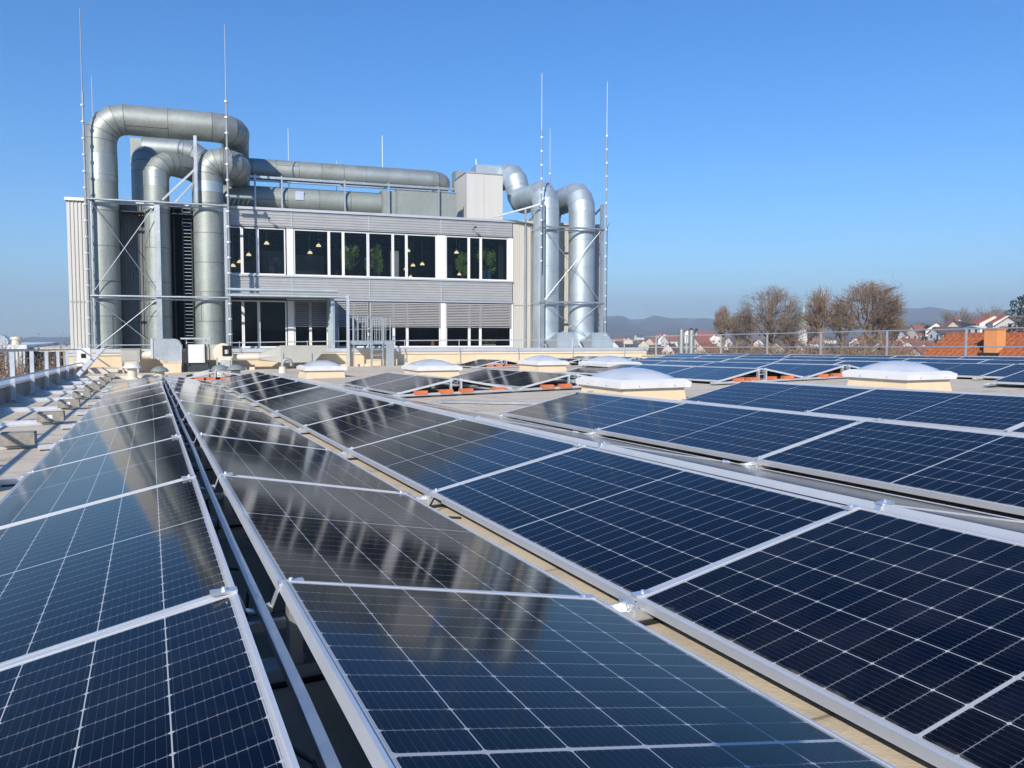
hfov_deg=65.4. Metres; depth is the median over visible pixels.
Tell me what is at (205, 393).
solar panel
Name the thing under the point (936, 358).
solar panel
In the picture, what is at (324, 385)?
solar panel
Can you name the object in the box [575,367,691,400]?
skylight
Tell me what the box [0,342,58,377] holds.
hall
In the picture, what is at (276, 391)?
solar panel
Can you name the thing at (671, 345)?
house
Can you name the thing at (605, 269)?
lightning rod
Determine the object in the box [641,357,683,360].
solar panel
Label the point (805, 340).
church spire
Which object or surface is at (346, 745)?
roof
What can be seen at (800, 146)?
sky
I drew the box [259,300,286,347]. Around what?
window
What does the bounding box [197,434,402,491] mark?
solar panel
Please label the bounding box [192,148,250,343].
round duct
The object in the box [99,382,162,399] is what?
solar panel
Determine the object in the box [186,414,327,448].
solar panel
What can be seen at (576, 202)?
round duct
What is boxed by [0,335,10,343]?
duct elbow hood
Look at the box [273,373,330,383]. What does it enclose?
solar panel
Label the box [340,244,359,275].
potted tree
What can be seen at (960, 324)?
house
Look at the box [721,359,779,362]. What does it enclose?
solar panel
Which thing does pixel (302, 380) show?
solar panel
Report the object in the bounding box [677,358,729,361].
solar panel
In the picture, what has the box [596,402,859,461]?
solar panel
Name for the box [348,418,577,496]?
solar panel
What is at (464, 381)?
solar panel
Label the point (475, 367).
panel mount
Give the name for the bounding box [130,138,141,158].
duct box
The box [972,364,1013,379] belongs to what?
panel mount
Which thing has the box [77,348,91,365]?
wall cabinet
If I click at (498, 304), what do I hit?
window
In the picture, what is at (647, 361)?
solar panel
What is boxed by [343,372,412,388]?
solar panel
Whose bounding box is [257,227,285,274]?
window
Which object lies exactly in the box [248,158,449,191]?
round duct
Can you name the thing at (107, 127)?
round duct
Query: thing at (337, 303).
window
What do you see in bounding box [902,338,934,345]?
house
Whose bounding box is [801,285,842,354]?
bare tree
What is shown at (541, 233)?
lightning rod
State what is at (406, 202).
round duct
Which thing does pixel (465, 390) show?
ballast brick
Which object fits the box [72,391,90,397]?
ballast block
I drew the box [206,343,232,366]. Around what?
centrifugal fan
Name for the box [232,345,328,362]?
exhaust duct
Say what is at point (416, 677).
solar panel
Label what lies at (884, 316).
bare tree
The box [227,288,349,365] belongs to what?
entrance canopy
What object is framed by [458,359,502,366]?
solar panel
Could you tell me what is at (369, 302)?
window
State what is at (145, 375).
roof box
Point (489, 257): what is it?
potted tree
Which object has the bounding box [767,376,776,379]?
ballast brick
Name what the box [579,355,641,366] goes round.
skylight
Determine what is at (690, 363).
solar panel
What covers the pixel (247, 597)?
cable
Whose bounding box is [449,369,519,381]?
solar panel
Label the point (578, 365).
panel mount
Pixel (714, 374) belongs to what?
solar panel
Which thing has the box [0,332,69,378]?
bare tree
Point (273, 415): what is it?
panel mount
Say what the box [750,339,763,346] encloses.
house
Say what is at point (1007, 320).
house
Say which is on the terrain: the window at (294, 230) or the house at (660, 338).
the house at (660, 338)
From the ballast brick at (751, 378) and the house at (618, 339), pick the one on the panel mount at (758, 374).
the ballast brick at (751, 378)
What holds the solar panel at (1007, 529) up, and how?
on the panel mount at (629, 608)
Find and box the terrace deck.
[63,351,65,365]
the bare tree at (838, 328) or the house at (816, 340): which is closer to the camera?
the bare tree at (838, 328)
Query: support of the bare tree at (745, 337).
on the terrain
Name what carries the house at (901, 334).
on the terrain
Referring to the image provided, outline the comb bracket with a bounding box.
[225,194,253,204]
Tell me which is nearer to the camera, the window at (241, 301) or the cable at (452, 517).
the cable at (452, 517)
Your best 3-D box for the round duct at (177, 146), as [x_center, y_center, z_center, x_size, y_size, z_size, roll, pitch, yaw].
[-15.000,-9.351,36.175,3.118,3.468,1.133,-1,4,-19]
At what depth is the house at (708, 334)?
541.07 m
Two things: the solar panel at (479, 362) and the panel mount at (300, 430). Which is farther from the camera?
the solar panel at (479, 362)
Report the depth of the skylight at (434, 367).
20.96 m
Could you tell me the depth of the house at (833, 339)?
756.75 m
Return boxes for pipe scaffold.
[86,135,228,348]
[493,201,604,347]
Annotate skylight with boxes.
[296,360,346,378]
[401,359,462,377]
[517,355,568,371]
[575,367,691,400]
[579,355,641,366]
[842,361,957,390]
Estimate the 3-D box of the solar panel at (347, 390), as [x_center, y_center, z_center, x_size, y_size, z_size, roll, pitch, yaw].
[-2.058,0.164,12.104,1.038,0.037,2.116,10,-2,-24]
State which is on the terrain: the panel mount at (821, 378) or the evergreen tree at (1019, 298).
the evergreen tree at (1019, 298)
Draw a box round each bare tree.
[0,332,44,377]
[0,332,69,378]
[0,356,38,377]
[712,303,732,353]
[725,312,754,353]
[732,315,764,351]
[734,285,806,353]
[776,319,808,353]
[796,312,823,346]
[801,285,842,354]
[825,298,865,353]
[827,272,908,354]
[861,312,901,352]
[877,317,909,352]
[937,305,977,322]
[942,308,957,323]
[974,301,1003,318]
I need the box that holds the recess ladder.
[119,207,194,348]
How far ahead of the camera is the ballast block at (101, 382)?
19.86 m
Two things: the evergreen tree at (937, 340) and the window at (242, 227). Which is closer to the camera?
the window at (242, 227)
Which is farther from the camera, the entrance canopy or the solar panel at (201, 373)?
the entrance canopy
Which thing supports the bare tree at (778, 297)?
on the terrain
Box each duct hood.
[544,333,578,347]
[579,333,612,347]
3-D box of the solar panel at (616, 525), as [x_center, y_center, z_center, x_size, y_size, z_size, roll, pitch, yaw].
[0.435,0.570,3.853,1.038,0.035,2.116,-15,8,-23]
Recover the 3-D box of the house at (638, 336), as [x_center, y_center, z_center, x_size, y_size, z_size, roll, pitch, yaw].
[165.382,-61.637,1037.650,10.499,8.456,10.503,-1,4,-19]
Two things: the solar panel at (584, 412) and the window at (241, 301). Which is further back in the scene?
the window at (241, 301)
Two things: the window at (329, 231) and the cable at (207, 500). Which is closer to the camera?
the cable at (207, 500)
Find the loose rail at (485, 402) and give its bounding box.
[439,400,539,404]
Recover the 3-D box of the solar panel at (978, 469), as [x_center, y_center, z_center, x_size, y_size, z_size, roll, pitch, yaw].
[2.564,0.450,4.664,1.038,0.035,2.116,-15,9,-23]
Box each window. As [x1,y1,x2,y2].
[230,226,241,273]
[232,300,243,347]
[242,227,257,273]
[243,300,258,347]
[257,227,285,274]
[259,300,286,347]
[293,229,328,275]
[294,301,310,344]
[310,301,327,344]
[329,231,342,276]
[337,303,353,346]
[343,231,367,276]
[354,302,368,346]
[368,232,392,277]
[369,302,393,346]
[393,233,406,277]
[394,304,406,346]
[406,234,436,278]
[407,303,439,346]
[446,236,468,279]
[446,303,468,346]
[469,237,480,279]
[469,305,479,346]
[480,304,510,346]
[481,237,507,280]
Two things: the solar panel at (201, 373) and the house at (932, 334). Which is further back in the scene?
the house at (932, 334)
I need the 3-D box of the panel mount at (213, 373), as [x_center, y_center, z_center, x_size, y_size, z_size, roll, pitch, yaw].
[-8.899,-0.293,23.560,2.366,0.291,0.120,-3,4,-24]
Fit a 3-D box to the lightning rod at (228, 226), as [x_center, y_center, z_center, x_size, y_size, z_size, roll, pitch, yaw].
[-11.411,-7.884,32.194,0.275,12.930,0.153,-3,4,-38]
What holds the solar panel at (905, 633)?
on the panel mount at (629, 608)
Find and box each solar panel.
[0,436,194,527]
[0,476,234,665]
[0,592,299,767]
[30,415,179,470]
[61,401,172,439]
[79,392,167,420]
[90,387,164,408]
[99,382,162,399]
[105,378,160,393]
[111,375,159,387]
[164,375,212,384]
[166,378,219,388]
[168,381,229,393]
[170,386,242,401]
[174,392,259,410]
[179,369,215,377]
[179,400,284,425]
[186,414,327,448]
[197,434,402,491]
[215,370,242,374]
[215,372,265,385]
[219,475,585,596]
[222,374,280,389]
[231,377,295,395]
[241,381,320,403]
[255,386,347,412]
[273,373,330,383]
[275,393,390,427]
[280,579,896,767]
[287,377,355,388]
[303,403,458,452]
[305,381,380,393]
[328,385,421,401]
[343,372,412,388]
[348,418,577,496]
[360,392,472,411]
[366,375,452,394]
[405,402,568,430]
[422,375,511,388]
[431,446,844,603]
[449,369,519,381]
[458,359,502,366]
[476,417,715,459]
[482,371,570,388]
[492,359,516,364]
[504,392,679,432]
[533,371,585,379]
[558,358,579,361]
[565,364,637,374]
[569,356,599,362]
[589,392,694,402]
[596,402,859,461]
[600,444,1023,521]
[631,365,689,373]
[632,360,663,363]
[636,506,1023,767]
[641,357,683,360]
[645,364,697,366]
[657,361,711,365]
[662,355,700,357]
[667,367,759,381]
[675,353,708,354]
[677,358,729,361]
[681,381,871,411]
[695,356,740,358]
[697,402,874,420]
[699,366,802,377]
[702,362,769,367]
[709,354,746,355]
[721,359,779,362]
[735,356,786,358]
[744,354,789,356]
[751,380,882,388]
[757,420,1023,515]
[759,363,843,377]
[774,360,842,363]
[781,363,859,372]
[783,357,841,359]
[785,354,838,356]
[806,388,1023,432]
[835,355,896,357]
[837,361,917,367]
[838,357,906,360]
[880,421,1023,435]
[881,504,1023,542]
[885,388,1023,395]
[892,356,962,358]
[904,359,984,362]
[913,358,990,359]
[920,362,1011,377]
[958,356,1023,359]
[980,360,1023,363]
[981,364,1023,377]
[983,356,1021,356]
[992,371,1023,384]
[1007,425,1023,434]
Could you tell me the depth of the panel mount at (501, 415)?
9.30 m
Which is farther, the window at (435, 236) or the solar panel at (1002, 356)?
the window at (435, 236)
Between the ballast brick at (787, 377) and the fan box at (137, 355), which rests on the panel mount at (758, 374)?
the ballast brick at (787, 377)
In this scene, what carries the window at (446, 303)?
in the office building at (435, 296)
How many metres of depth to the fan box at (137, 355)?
29.97 m
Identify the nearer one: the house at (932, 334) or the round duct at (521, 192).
the round duct at (521, 192)
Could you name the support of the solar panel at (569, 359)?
on the panel mount
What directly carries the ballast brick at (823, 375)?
on the panel mount at (821, 378)
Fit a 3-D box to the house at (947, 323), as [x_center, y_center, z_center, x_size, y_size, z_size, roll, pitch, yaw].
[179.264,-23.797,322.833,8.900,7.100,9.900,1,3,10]
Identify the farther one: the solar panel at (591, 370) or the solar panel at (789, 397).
the solar panel at (591, 370)
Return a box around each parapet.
[0,365,80,404]
[641,355,664,357]
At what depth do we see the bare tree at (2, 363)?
49.06 m
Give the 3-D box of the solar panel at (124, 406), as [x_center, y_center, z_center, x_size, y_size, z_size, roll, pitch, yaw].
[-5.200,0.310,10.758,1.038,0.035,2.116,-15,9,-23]
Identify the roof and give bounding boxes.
[0,363,1023,767]
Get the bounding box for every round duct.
[85,104,249,348]
[131,146,156,199]
[141,136,207,202]
[143,152,193,348]
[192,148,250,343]
[223,184,455,216]
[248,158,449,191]
[498,164,559,347]
[556,183,595,347]
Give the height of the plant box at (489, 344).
0.389 m
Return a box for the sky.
[0,0,1023,337]
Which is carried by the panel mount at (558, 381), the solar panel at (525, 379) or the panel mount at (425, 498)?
the solar panel at (525, 379)
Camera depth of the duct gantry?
36.52 m
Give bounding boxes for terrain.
[9,307,1022,354]
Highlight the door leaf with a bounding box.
[390,251,398,276]
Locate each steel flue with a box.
[678,329,684,352]
[688,330,694,352]
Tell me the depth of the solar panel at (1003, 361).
18.27 m
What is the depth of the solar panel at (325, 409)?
9.56 m
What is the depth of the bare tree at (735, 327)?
76.77 m
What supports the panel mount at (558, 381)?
on the roof
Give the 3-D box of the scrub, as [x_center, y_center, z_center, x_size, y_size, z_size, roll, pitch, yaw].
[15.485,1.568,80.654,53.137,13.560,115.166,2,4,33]
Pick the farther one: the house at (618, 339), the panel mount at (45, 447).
the house at (618, 339)
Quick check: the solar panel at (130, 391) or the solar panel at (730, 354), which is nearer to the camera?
the solar panel at (130, 391)
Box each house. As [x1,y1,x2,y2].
[612,337,626,344]
[613,340,626,346]
[625,337,633,343]
[634,334,643,339]
[637,339,648,346]
[646,337,660,344]
[657,333,665,343]
[661,335,677,345]
[661,342,677,354]
[684,328,687,342]
[694,336,710,348]
[694,341,719,353]
[695,330,715,337]
[709,331,719,343]
[725,336,740,345]
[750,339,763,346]
[809,338,823,346]
[823,335,835,342]
[870,340,902,351]
[872,345,911,354]
[895,325,909,339]
[899,336,912,342]
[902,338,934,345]
[906,323,931,339]
[907,343,929,355]
[921,329,1023,356]
[926,320,939,335]
[926,324,964,341]
[943,316,962,326]
[946,318,969,331]
[965,323,988,332]
[969,313,997,325]
[986,312,1010,327]
[993,315,1023,327]
[999,323,1023,332]
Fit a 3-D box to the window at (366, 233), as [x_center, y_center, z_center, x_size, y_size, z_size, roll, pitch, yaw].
[-6.973,-5.771,35.541,1.085,2.006,0.080,-1,4,-19]
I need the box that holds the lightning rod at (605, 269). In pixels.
[604,82,609,335]
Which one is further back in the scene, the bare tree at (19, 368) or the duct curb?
the bare tree at (19, 368)
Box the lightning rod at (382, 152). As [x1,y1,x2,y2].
[382,136,382,189]
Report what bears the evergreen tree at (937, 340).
on the terrain
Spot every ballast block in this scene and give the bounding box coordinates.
[0,430,36,446]
[36,411,64,422]
[57,399,79,407]
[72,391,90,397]
[84,385,99,390]
[92,380,105,385]
[99,377,110,381]
[104,374,114,377]
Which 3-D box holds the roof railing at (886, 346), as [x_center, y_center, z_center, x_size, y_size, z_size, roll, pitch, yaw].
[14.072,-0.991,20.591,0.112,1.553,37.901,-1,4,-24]
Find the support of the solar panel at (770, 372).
on the panel mount
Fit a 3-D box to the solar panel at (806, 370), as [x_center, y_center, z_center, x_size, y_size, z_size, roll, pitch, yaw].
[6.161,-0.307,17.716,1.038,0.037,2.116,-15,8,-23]
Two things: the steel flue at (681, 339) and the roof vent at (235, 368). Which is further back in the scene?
the steel flue at (681, 339)
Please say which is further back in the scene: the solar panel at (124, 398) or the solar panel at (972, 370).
the solar panel at (972, 370)
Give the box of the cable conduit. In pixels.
[162,377,341,767]
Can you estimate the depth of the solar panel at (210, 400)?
11.18 m
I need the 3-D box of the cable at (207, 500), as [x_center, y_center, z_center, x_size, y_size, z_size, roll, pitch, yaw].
[-1.507,0.632,4.011,0.034,0.140,0.526,-2,4,-27]
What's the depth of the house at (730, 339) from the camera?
737.22 m
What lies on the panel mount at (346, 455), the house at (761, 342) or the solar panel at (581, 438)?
the solar panel at (581, 438)
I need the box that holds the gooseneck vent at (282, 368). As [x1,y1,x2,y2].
[279,358,292,372]
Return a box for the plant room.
[454,171,502,218]
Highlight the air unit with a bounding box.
[180,338,210,371]
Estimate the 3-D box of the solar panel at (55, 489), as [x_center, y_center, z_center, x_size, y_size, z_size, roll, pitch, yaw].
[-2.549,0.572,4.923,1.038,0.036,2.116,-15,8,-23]
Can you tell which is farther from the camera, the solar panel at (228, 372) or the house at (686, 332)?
the house at (686, 332)
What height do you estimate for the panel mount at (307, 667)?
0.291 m
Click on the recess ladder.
(173, 214)
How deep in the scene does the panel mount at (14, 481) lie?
6.10 m
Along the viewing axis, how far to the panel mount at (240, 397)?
14.31 m
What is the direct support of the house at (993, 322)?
on the terrain
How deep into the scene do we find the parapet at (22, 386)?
17.23 m
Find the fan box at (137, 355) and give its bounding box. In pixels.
[121,348,154,372]
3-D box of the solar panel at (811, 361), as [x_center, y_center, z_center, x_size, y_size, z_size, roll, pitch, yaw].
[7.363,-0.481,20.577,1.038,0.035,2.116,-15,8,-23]
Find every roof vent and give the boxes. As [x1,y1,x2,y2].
[10,336,21,344]
[122,363,141,379]
[151,366,168,381]
[211,365,226,376]
[226,364,244,376]
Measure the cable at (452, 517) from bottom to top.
0.084 m
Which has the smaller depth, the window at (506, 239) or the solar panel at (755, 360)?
the solar panel at (755, 360)
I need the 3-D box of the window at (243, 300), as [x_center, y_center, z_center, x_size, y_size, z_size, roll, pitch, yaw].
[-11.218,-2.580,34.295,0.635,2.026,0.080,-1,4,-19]
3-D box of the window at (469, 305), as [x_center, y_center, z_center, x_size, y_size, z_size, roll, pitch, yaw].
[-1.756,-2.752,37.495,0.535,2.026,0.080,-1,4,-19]
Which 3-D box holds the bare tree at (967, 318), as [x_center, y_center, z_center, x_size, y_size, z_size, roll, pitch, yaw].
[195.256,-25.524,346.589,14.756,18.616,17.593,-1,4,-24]
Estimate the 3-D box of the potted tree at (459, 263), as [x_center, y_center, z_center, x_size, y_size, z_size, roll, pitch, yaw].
[-2.388,-5.497,38.105,0.704,1.679,0.439,-1,4,-19]
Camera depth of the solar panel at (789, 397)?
9.39 m
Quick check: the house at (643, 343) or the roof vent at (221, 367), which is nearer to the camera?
the roof vent at (221, 367)
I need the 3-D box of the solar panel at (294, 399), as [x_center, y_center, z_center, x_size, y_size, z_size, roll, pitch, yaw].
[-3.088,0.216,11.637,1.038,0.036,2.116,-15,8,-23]
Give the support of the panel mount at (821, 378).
on the roof
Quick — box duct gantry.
[249,174,454,215]
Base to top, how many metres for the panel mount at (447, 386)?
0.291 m
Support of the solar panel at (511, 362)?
on the panel mount
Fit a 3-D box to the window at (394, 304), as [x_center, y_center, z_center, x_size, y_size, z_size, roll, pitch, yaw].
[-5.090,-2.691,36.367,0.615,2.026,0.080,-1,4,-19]
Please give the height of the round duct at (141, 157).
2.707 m
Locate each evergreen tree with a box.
[918,324,930,339]
[933,333,945,341]
[1002,295,1023,332]
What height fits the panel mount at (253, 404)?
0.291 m
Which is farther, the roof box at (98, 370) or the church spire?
the church spire
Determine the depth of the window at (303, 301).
34.90 m
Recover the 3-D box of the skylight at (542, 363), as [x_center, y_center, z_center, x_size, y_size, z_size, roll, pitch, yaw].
[0.924,-0.610,24.088,1.064,0.528,1.492,-1,4,-24]
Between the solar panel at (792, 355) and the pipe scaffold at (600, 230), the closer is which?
the solar panel at (792, 355)
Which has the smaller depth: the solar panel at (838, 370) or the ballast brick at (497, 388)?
the ballast brick at (497, 388)
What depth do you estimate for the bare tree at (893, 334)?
80.65 m
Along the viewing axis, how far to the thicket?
710.38 m
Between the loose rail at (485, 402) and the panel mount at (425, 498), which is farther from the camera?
the loose rail at (485, 402)
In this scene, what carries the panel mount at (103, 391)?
on the roof
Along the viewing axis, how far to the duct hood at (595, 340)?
37.72 m
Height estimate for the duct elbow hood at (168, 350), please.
1.040 m
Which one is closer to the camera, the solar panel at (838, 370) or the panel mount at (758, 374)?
the panel mount at (758, 374)
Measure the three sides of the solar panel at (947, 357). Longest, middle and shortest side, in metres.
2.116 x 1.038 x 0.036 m
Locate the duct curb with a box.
[162,362,182,372]
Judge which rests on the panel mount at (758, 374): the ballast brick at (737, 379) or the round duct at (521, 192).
the ballast brick at (737, 379)
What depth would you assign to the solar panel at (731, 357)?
27.40 m
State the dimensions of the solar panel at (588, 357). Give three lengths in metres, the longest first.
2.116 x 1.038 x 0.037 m
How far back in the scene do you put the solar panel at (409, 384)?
14.56 m
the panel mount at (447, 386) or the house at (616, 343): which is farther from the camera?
the house at (616, 343)
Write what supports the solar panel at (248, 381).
on the panel mount
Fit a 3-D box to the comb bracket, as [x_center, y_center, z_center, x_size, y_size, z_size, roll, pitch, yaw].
[-11.282,-7.634,33.071,1.113,0.323,0.476,-1,4,-19]
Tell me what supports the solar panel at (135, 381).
on the panel mount
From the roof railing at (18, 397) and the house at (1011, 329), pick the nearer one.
the roof railing at (18, 397)
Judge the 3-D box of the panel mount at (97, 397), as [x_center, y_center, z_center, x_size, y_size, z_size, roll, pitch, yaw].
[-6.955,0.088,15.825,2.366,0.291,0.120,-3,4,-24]
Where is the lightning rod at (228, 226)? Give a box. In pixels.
[224,24,232,345]
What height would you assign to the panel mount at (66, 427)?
0.291 m
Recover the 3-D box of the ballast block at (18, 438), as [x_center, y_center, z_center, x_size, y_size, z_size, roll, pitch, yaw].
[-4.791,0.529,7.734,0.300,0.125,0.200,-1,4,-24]
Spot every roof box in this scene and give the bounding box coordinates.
[86,373,141,378]
[88,367,118,373]
[143,373,167,377]
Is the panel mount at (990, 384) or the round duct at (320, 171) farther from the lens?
the round duct at (320, 171)
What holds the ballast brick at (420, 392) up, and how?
on the panel mount at (460, 393)
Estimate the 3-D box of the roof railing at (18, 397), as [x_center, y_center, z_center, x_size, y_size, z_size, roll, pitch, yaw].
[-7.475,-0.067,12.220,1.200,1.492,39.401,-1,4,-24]
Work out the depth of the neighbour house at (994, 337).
36.50 m
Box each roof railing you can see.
[0,349,98,449]
[76,338,638,374]
[644,327,1023,356]
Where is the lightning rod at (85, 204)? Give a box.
[79,7,91,348]
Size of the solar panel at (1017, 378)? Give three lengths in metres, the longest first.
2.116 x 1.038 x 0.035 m
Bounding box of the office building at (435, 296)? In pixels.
[64,197,599,348]
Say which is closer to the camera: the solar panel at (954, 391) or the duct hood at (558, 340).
the solar panel at (954, 391)
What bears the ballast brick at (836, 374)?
on the panel mount at (821, 378)
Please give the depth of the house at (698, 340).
454.31 m
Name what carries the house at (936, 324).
on the terrain
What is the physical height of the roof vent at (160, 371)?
0.454 m
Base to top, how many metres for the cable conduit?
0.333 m
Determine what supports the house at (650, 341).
on the terrain
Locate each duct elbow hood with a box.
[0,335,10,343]
[150,339,182,365]
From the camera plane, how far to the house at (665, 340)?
584.12 m
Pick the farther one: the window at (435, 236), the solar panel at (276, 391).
the window at (435, 236)
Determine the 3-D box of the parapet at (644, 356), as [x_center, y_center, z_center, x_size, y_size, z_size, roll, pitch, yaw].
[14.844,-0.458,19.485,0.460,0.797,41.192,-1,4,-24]
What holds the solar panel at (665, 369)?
on the panel mount
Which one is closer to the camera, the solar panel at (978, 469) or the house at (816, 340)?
the solar panel at (978, 469)
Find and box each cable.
[205,499,218,534]
[228,567,248,618]
[292,746,317,767]
[429,497,460,518]
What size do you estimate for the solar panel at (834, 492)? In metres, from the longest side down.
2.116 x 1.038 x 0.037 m
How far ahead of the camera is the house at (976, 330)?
275.95 m
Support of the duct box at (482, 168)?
attached to the round duct at (521, 192)
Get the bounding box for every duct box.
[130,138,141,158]
[452,164,500,191]
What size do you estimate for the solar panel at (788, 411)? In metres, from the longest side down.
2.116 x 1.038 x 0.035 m
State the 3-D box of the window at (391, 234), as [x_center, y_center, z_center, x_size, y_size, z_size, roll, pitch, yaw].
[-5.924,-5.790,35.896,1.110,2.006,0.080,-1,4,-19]
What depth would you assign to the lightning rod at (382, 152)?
39.38 m
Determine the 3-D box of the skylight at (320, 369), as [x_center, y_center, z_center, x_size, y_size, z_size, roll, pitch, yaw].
[-5.541,-0.430,23.194,1.224,0.528,1.412,-1,4,-24]
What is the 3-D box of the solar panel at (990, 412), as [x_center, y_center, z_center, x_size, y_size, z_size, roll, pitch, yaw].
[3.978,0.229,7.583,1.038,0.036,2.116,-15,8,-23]
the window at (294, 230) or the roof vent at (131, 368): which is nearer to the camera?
the roof vent at (131, 368)
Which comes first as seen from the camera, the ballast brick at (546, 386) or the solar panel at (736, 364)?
the ballast brick at (546, 386)
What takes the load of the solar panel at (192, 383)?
on the panel mount at (103, 391)
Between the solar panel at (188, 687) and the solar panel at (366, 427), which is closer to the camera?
the solar panel at (188, 687)
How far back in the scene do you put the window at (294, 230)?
34.89 m
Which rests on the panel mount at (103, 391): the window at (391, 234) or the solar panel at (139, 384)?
the solar panel at (139, 384)
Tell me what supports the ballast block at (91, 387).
on the roof
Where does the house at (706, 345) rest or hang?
on the terrain
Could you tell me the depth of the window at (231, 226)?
33.93 m
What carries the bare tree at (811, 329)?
on the terrain
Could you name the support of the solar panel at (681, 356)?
on the panel mount
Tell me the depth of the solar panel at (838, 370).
17.70 m
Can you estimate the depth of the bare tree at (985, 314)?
320.44 m
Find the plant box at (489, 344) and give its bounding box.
[482,339,495,345]
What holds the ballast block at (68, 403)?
on the roof
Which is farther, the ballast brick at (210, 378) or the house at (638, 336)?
the house at (638, 336)
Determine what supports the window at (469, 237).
in the office building at (435, 296)
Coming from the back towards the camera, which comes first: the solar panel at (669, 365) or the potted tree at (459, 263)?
the potted tree at (459, 263)
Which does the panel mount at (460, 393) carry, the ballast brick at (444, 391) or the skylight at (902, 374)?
the ballast brick at (444, 391)
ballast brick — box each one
[206,377,215,379]
[412,390,427,394]
[438,389,452,393]
[458,388,473,392]
[490,387,504,389]
[540,384,553,388]
[558,384,571,387]
[731,378,744,381]
[745,377,758,380]
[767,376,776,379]
[781,375,793,378]
[816,374,828,376]
[830,373,842,376]
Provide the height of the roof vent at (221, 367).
0.385 m
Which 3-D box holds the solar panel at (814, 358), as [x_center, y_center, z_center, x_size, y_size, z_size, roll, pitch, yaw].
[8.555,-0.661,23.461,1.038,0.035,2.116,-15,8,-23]
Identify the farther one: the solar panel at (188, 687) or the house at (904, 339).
the house at (904, 339)
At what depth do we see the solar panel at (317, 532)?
3.06 m
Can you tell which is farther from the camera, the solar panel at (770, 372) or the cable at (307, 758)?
the solar panel at (770, 372)
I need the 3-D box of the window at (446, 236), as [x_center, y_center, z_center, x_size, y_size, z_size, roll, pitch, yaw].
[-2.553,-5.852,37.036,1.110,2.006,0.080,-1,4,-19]
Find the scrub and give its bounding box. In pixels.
[0,332,927,378]
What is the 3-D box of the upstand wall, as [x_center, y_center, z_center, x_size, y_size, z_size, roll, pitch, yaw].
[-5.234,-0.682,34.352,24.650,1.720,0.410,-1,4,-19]
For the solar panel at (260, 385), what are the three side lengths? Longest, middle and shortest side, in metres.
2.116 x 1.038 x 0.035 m
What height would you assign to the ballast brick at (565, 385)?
0.070 m
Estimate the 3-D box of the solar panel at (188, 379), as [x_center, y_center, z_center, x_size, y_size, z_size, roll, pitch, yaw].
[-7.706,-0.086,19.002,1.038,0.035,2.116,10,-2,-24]
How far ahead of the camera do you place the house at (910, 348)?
205.40 m
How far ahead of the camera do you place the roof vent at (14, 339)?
52.83 m
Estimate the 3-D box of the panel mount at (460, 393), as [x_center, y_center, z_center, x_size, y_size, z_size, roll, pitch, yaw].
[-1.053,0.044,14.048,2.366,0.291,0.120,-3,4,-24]
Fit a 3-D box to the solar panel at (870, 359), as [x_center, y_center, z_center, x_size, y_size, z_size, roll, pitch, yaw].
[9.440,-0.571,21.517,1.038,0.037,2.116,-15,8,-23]
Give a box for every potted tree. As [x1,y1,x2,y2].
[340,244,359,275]
[364,243,383,275]
[455,251,466,278]
[476,248,495,278]
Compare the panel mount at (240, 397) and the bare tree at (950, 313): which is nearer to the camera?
the panel mount at (240, 397)
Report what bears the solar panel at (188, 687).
on the panel mount at (307, 667)
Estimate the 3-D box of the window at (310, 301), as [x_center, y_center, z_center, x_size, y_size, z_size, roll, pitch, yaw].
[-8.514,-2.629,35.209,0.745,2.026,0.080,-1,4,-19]
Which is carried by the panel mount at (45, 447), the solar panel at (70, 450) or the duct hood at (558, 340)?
the solar panel at (70, 450)
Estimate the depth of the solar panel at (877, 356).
24.27 m
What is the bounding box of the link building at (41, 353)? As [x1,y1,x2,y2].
[28,345,70,372]
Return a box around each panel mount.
[0,432,335,486]
[0,577,607,689]
[38,412,293,450]
[60,400,262,429]
[76,391,243,415]
[86,385,234,405]
[94,381,220,398]
[101,377,216,392]
[134,471,414,529]
[189,369,240,378]
[204,371,222,381]
[236,380,357,398]
[249,385,380,406]
[268,392,428,417]
[293,401,486,433]
[337,416,577,459]
[361,375,470,390]
[392,378,513,397]
[414,441,729,507]
[471,361,519,368]
[471,371,571,386]
[496,390,593,419]
[513,373,581,391]
[566,358,584,366]
[585,401,701,437]
[608,499,894,624]
[710,368,804,384]
[739,418,884,470]
[802,364,850,379]
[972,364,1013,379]
[983,370,1023,386]
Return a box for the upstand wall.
[68,347,647,373]
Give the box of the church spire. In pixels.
[798,306,806,345]
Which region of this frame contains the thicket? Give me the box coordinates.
[610,323,927,354]
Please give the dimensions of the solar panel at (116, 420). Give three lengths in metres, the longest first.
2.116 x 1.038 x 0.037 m
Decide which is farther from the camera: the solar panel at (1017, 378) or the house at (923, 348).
the house at (923, 348)
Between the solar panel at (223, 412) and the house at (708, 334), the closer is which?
the solar panel at (223, 412)
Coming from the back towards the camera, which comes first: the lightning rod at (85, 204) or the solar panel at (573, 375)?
the lightning rod at (85, 204)
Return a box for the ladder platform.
[349,316,393,365]

